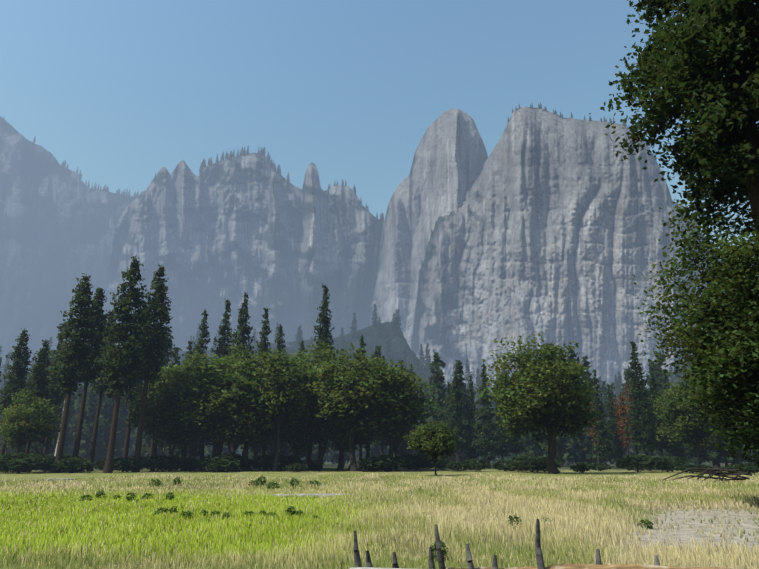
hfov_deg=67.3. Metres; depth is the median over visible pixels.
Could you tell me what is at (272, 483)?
shrub
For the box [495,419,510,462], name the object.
tree
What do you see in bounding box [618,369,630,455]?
tree
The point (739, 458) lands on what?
tree
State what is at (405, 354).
slope tree
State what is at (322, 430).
oak tree
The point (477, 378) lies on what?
slope tree
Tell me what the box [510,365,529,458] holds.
tree
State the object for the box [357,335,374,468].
fir tree
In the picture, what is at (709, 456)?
tree
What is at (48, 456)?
undergrowth
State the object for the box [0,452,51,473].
undergrowth
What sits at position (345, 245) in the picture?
cathedral spires
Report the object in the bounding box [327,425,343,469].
oak tree
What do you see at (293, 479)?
shrub
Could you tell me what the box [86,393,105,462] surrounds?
tree
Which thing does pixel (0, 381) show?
tree
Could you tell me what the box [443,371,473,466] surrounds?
fir tree
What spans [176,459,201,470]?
undergrowth
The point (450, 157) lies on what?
cathedral rock
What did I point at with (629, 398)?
burnt tree
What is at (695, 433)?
oak tree
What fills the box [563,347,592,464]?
tree
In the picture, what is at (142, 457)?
undergrowth
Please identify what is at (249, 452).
tree
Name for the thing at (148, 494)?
shrub
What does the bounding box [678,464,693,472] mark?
undergrowth
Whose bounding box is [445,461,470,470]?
undergrowth
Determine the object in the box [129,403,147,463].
tree
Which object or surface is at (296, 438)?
oak tree
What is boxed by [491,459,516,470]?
undergrowth
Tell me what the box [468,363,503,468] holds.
fir tree
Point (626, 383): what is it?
tree
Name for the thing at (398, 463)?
undergrowth
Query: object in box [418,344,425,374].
slope tree
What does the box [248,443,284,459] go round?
tree
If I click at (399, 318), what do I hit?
slope tree
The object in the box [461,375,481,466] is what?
fir tree
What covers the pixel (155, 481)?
shrub
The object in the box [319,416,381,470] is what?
oak tree
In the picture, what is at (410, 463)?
undergrowth
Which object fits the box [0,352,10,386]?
slope tree
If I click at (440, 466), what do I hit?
undergrowth
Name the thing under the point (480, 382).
slope tree
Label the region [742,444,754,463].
tree
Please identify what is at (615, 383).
slope tree
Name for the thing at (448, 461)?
undergrowth
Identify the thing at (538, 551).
log stubs
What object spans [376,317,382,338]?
slope tree
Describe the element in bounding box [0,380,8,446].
tree
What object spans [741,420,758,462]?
fir tree
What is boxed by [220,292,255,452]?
fir tree
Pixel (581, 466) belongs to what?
undergrowth
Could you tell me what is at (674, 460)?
undergrowth
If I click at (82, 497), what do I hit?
shrub
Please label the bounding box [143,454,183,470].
undergrowth
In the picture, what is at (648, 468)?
undergrowth
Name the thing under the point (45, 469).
undergrowth
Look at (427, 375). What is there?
slope tree
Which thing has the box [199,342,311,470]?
oak tree
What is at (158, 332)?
pine tree
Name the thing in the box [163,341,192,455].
fir tree
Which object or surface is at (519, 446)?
fir tree
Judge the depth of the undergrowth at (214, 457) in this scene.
100.82 m
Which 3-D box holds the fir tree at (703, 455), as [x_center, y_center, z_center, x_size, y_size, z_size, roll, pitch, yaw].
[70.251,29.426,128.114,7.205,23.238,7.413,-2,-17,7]
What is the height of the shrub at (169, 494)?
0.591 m
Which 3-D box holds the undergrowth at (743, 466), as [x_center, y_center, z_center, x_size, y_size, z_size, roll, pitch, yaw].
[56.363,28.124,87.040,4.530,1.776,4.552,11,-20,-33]
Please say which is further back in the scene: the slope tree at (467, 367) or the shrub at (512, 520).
the slope tree at (467, 367)
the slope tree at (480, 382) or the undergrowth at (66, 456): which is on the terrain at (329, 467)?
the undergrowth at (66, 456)
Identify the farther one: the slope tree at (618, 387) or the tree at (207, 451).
the slope tree at (618, 387)
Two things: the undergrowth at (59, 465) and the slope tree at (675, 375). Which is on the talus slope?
the slope tree at (675, 375)
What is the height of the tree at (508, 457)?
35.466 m
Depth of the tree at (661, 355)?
202.57 m
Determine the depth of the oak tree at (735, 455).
112.67 m
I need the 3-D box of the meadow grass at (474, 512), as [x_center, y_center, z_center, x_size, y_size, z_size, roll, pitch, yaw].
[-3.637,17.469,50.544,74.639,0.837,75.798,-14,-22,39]
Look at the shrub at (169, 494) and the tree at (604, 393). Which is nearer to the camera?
the shrub at (169, 494)
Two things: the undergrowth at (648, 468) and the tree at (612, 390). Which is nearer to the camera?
the undergrowth at (648, 468)
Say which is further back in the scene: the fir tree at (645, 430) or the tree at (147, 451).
the tree at (147, 451)
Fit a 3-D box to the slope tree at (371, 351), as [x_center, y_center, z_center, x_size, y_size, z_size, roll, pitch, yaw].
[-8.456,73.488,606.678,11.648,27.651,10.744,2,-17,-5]
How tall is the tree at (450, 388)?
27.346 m
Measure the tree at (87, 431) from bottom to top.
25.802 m
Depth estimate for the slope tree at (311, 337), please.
616.03 m
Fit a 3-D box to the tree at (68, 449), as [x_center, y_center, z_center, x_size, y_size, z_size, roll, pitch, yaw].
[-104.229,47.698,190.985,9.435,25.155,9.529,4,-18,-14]
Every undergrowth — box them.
[0,452,50,471]
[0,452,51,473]
[6,452,54,471]
[36,462,53,471]
[49,457,93,472]
[50,454,87,471]
[64,461,88,472]
[92,457,130,470]
[113,456,148,471]
[121,455,157,469]
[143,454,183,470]
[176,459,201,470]
[196,454,240,471]
[204,453,241,469]
[205,459,239,471]
[225,457,253,470]
[253,454,292,469]
[260,455,300,469]
[285,463,307,471]
[289,459,318,470]
[357,457,393,471]
[364,454,406,471]
[393,455,425,469]
[398,454,437,470]
[432,459,451,469]
[434,462,450,469]
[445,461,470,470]
[460,459,492,471]
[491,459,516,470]
[504,462,530,471]
[509,455,542,470]
[517,456,556,471]
[521,460,547,471]
[532,456,562,470]
[570,464,590,472]
[572,462,593,469]
[588,463,611,470]
[613,453,663,471]
[632,456,667,470]
[648,455,691,471]
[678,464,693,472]
[687,464,714,473]
[726,463,752,469]
[731,463,758,473]
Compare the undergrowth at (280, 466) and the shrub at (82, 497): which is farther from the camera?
the undergrowth at (280, 466)
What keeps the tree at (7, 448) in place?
on the terrain at (329, 467)
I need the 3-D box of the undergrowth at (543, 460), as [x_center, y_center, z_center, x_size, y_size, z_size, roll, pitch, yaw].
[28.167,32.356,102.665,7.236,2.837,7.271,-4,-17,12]
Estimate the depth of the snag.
105.18 m
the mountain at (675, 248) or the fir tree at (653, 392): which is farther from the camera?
the mountain at (675, 248)
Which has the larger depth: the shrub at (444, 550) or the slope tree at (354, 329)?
the slope tree at (354, 329)
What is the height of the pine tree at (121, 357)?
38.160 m
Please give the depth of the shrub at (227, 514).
21.32 m
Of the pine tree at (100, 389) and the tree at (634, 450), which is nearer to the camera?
the pine tree at (100, 389)
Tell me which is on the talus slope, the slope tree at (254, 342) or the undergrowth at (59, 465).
the slope tree at (254, 342)
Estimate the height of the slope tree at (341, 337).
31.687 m
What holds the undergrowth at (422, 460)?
on the terrain at (329, 467)
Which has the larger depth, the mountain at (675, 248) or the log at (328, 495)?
the mountain at (675, 248)
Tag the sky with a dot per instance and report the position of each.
(122, 92)
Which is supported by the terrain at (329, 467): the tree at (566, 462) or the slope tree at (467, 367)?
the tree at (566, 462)
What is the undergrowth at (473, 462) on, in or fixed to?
on the terrain at (329, 467)
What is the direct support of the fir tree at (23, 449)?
on the terrain at (329, 467)
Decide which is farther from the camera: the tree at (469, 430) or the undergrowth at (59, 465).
the tree at (469, 430)
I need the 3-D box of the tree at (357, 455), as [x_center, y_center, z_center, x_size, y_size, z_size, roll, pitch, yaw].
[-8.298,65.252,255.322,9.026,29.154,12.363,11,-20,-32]
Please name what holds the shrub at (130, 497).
on the terrain at (329, 467)
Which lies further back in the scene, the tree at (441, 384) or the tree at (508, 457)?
the tree at (508, 457)
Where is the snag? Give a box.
[54,399,64,456]
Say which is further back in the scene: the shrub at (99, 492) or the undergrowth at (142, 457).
the undergrowth at (142, 457)
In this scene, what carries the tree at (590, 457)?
on the terrain at (329, 467)
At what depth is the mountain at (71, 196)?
2179.54 m
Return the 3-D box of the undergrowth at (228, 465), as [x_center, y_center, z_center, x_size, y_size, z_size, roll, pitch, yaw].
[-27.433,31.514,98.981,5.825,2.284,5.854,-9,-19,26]
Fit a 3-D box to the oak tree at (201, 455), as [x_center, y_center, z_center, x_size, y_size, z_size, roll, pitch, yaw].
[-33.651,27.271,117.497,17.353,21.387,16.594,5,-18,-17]
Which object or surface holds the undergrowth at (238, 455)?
on the terrain at (329, 467)
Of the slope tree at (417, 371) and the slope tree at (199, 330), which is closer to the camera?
the slope tree at (417, 371)
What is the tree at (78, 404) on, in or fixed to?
on the terrain at (329, 467)
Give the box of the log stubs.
[354,519,659,568]
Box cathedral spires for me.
[104,153,383,351]
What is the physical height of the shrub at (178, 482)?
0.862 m
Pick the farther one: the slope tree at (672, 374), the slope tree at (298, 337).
the slope tree at (298, 337)
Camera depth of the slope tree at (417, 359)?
568.76 m
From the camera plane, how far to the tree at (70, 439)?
153.40 m
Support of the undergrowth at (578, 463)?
on the terrain at (329, 467)
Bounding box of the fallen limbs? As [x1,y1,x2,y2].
[658,467,751,482]
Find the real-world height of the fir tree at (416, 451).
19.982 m
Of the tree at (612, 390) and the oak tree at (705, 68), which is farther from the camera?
the tree at (612, 390)
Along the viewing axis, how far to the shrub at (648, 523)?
19.00 m
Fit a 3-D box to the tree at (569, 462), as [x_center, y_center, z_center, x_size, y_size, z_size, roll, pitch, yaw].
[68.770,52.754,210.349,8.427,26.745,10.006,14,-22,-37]
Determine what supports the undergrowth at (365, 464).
on the terrain at (329, 467)
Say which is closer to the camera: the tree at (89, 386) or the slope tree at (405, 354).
the tree at (89, 386)
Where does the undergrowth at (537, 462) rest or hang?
on the terrain at (329, 467)
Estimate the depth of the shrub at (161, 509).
23.03 m
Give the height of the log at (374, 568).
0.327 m
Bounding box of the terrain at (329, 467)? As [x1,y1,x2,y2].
[0,461,758,568]
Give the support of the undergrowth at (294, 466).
on the terrain at (329, 467)
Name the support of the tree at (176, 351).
on the terrain at (329, 467)
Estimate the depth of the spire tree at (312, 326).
1232.20 m
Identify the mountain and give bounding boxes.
[0,116,135,372]
[672,201,735,384]
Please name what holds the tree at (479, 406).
on the terrain at (329, 467)
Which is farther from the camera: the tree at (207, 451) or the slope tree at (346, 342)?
the slope tree at (346, 342)
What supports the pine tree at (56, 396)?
on the terrain at (329, 467)
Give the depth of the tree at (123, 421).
195.88 m
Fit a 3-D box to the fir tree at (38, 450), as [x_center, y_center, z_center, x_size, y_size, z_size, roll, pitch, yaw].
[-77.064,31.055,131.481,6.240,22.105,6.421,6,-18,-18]
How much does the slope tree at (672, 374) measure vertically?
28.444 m
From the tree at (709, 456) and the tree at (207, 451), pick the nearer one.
the tree at (709, 456)
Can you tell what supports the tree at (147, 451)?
on the terrain at (329, 467)
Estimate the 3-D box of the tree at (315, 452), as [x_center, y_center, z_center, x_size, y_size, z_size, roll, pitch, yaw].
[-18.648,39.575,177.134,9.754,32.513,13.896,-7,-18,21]
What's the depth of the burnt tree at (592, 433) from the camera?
146.30 m
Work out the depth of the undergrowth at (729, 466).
92.78 m
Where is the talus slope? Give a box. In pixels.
[0,322,625,460]
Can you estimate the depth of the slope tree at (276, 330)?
648.03 m
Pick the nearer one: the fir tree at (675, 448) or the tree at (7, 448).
the fir tree at (675, 448)
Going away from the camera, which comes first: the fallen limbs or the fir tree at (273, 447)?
the fallen limbs
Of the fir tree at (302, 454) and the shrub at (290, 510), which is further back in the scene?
the fir tree at (302, 454)
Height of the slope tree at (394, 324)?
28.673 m
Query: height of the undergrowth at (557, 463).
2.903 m
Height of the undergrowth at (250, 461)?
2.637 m
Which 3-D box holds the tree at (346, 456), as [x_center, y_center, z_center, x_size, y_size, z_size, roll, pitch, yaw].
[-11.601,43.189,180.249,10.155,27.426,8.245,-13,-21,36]
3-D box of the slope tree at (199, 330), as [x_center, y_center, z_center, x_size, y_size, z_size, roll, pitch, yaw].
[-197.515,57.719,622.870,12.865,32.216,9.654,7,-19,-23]
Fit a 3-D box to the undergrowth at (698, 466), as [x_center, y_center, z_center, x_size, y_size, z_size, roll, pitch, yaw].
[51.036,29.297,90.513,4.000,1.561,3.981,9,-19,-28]
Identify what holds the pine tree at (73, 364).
on the terrain at (329, 467)
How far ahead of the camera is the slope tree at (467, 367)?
560.86 m
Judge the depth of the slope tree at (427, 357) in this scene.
578.18 m
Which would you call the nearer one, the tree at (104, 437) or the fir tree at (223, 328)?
the fir tree at (223, 328)
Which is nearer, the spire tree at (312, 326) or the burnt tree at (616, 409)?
the burnt tree at (616, 409)
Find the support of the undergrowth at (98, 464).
on the terrain at (329, 467)
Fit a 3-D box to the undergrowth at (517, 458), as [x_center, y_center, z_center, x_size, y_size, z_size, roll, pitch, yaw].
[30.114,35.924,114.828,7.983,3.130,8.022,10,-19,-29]
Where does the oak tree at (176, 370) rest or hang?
on the terrain at (329, 467)
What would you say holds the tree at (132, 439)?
on the terrain at (329, 467)
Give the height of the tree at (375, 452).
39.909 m
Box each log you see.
[46,478,74,480]
[272,494,414,496]
[349,567,408,568]
[446,563,737,568]
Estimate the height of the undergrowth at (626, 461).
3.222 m
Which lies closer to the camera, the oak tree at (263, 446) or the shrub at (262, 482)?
the shrub at (262, 482)
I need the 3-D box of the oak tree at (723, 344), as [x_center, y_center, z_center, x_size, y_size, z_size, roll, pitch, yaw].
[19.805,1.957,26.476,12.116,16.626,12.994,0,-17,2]
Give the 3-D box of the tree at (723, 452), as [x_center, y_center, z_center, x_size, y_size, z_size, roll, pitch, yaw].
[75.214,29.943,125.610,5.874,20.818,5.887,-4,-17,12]
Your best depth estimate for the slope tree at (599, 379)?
482.89 m
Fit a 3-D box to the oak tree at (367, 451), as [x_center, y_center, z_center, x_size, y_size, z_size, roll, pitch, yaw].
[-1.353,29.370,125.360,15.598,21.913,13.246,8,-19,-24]
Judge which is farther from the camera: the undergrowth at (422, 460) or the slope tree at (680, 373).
the slope tree at (680, 373)
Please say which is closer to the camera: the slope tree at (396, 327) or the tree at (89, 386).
the tree at (89, 386)
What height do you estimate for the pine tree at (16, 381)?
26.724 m
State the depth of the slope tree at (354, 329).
683.56 m
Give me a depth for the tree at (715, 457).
143.66 m
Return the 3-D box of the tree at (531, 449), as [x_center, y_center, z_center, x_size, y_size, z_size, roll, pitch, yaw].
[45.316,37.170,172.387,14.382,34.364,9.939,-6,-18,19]
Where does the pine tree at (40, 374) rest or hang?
on the terrain at (329, 467)
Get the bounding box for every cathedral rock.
[369,108,487,349]
[411,107,673,395]
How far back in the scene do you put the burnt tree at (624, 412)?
133.40 m
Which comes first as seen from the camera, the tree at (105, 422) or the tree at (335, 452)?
the tree at (105, 422)
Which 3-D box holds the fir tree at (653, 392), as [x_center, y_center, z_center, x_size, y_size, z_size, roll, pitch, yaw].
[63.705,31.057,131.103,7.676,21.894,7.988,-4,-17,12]
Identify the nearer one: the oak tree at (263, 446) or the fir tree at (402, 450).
the oak tree at (263, 446)
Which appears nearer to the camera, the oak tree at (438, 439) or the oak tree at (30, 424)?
the oak tree at (438, 439)
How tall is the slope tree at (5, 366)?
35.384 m
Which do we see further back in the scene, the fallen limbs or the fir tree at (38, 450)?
the fir tree at (38, 450)
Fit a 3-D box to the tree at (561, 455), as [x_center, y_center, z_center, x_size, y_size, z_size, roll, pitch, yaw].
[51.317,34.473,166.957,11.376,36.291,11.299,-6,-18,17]
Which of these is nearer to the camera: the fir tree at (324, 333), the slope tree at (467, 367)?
the fir tree at (324, 333)
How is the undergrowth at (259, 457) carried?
on the terrain at (329, 467)
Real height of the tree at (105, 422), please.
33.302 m
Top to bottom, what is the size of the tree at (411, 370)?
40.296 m
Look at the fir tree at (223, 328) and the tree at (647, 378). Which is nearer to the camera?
the fir tree at (223, 328)
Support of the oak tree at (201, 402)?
on the terrain at (329, 467)
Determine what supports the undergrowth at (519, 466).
on the terrain at (329, 467)
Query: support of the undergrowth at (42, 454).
on the terrain at (329, 467)
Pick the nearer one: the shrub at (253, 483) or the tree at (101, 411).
the shrub at (253, 483)
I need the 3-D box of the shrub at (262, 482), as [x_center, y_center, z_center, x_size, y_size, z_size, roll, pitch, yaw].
[-9.760,16.280,47.079,0.924,1.002,0.836,-14,-22,39]
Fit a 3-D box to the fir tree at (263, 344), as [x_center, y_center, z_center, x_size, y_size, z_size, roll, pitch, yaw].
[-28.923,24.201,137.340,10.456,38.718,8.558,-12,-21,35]
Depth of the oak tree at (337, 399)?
106.65 m
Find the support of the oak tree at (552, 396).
on the terrain at (329, 467)
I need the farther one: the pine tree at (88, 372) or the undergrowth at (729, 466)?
the pine tree at (88, 372)
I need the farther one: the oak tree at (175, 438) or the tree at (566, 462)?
the tree at (566, 462)
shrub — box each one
[79,495,92,500]
[95,490,104,497]
[126,492,136,501]
[142,492,152,498]
[149,478,161,486]
[155,507,167,514]
[166,492,174,499]
[168,506,177,514]
[173,477,180,484]
[178,511,193,518]
[211,510,220,518]
[222,512,230,518]
[248,480,258,486]
[256,475,266,485]
[267,481,278,488]
[285,506,295,515]
[289,477,298,488]
[307,480,319,485]
[430,540,447,560]
[507,514,521,527]
[638,519,652,528]
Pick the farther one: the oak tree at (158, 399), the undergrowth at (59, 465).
the oak tree at (158, 399)
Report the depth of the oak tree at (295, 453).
124.36 m
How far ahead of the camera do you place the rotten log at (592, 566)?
10.22 m
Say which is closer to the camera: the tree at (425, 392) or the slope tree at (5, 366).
the tree at (425, 392)
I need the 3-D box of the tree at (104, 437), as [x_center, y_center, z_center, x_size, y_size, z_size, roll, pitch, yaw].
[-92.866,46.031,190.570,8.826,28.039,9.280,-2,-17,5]
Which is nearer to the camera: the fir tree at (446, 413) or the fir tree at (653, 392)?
the fir tree at (653, 392)
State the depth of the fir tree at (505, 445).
145.99 m
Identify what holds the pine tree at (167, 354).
on the terrain at (329, 467)
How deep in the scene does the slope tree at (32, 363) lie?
477.73 m
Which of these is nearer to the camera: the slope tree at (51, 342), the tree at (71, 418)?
the tree at (71, 418)
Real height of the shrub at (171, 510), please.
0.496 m
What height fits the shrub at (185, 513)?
0.448 m
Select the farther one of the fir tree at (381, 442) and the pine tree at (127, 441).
the fir tree at (381, 442)
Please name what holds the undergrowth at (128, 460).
on the terrain at (329, 467)
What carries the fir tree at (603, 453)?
on the terrain at (329, 467)
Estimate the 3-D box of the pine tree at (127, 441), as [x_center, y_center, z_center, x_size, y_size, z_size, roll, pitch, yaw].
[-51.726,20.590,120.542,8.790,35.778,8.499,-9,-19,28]
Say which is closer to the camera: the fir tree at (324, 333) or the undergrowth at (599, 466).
the undergrowth at (599, 466)
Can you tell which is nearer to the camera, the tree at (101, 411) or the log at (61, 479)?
the log at (61, 479)
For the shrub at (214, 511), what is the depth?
22.23 m
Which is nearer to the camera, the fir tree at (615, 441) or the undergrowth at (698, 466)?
the undergrowth at (698, 466)
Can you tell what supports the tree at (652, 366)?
on the terrain at (329, 467)
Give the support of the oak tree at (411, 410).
on the terrain at (329, 467)
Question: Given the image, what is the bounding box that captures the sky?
[0,0,758,275]
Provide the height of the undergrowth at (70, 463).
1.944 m
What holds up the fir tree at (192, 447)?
on the terrain at (329, 467)
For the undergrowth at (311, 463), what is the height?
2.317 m
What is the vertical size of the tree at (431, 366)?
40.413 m
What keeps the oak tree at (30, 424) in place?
on the terrain at (329, 467)
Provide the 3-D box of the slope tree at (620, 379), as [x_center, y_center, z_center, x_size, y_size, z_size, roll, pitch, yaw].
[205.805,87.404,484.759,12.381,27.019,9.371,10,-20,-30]
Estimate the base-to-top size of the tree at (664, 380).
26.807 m
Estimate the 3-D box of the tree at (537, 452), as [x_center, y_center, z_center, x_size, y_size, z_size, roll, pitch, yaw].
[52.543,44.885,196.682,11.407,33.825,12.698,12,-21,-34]
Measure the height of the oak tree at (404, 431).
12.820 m
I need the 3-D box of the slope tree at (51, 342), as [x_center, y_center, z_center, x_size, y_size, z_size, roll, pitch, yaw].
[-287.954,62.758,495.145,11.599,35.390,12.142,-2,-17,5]
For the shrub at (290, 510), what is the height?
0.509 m
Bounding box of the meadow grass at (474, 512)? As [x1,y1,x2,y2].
[0,472,758,568]
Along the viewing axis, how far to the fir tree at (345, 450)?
144.77 m
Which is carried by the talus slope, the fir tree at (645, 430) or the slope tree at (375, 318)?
the slope tree at (375, 318)
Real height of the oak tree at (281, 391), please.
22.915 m
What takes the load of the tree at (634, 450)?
on the terrain at (329, 467)
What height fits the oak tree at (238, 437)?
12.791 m
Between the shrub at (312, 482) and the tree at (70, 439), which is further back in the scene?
the tree at (70, 439)
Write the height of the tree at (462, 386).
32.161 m
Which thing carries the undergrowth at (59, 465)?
on the terrain at (329, 467)
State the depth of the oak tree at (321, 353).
114.84 m
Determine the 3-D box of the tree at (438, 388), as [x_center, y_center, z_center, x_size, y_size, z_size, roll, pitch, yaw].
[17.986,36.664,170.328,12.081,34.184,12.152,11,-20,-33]
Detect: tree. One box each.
[0,328,33,455]
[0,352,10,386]
[0,357,1,439]
[0,361,25,453]
[0,363,7,396]
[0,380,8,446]
[0,389,67,472]
[7,364,37,453]
[19,340,54,471]
[28,353,35,372]
[30,379,56,453]
[33,323,76,457]
[38,395,79,456]
[39,345,66,470]
[48,273,103,472]
[48,337,52,370]
[63,393,76,455]
[67,386,84,455]
[69,384,101,461]
[71,287,109,471]
[72,380,93,426]
[86,310,117,470]
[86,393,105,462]
[87,255,155,472]
[87,370,132,465]
[95,382,109,465]
[103,384,136,455]
[120,304,150,470]
[120,393,135,456]
[121,368,192,470]
[129,264,172,471]
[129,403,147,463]
[141,348,164,456]
[143,351,220,470]
[144,346,181,458]
[147,325,174,469]
[147,395,208,470]
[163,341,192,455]
[171,351,272,470]
[176,310,210,469]
[190,365,219,470]
[195,324,201,338]
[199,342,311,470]
[204,442,237,456]
[205,298,232,454]
[207,407,266,471]
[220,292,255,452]
[239,347,271,458]
[240,308,272,468]
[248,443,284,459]
[249,348,313,471]
[251,329,256,350]
[251,371,298,469]
[260,324,289,454]
[262,342,354,470]
[272,322,278,344]
[274,417,320,470]
[281,405,331,469]
[284,340,306,457]
[288,351,319,469]
[291,326,304,353]
[305,343,411,471]
[308,336,314,362]
[310,317,313,331]
[311,442,331,463]
[313,284,334,468]
[315,448,333,464]
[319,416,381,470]
[327,349,348,467]
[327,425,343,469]
[328,442,337,463]
[329,440,355,465]
[338,327,345,353]
[343,357,441,470]
[344,341,351,365]
[349,313,359,336]
[355,444,365,461]
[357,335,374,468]
[362,345,394,457]
[364,422,378,469]
[367,341,373,363]
[370,303,378,329]
[372,355,388,466]
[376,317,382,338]
[378,419,416,469]
[390,313,398,334]
[393,310,399,333]
[394,360,413,457]
[397,309,401,328]
[397,366,426,454]
[402,349,408,367]
[403,418,458,475]
[412,393,429,459]
[413,357,422,386]
[414,361,421,393]
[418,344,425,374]
[421,343,434,374]
[423,362,429,381]
[423,381,431,459]
[424,361,443,464]
[425,352,459,462]
[429,370,446,456]
[442,382,455,459]
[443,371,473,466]
[444,384,459,461]
[448,360,475,461]
[453,388,479,464]
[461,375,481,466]
[463,359,473,388]
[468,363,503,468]
[473,332,603,473]
[473,368,479,401]
[475,372,489,405]
[476,397,485,459]
[493,387,514,463]
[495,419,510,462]
[503,394,519,462]
[509,352,547,457]
[509,422,527,455]
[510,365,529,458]
[519,428,544,454]
[537,341,576,466]
[538,429,570,465]
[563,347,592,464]
[566,433,579,464]
[576,356,613,463]
[587,403,599,462]
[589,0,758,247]
[591,369,617,467]
[598,376,603,403]
[598,381,615,463]
[603,382,630,464]
[604,383,625,467]
[612,398,624,467]
[614,375,618,401]
[616,381,623,423]
[616,392,634,454]
[617,371,623,394]
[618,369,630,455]
[621,341,666,455]
[621,368,657,455]
[624,384,639,454]
[629,392,648,456]
[632,176,758,475]
[645,374,658,454]
[646,372,674,456]
[648,361,668,461]
[652,378,730,466]
[654,352,690,465]
[660,373,695,461]
[665,384,686,459]
[666,364,758,468]
[669,363,674,383]
[674,358,682,385]
[674,364,683,387]
[679,366,714,463]
[687,328,732,467]
[689,363,741,466]
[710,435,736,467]
[719,445,758,463]
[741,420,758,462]
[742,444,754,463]
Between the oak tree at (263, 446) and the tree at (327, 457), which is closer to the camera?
the oak tree at (263, 446)

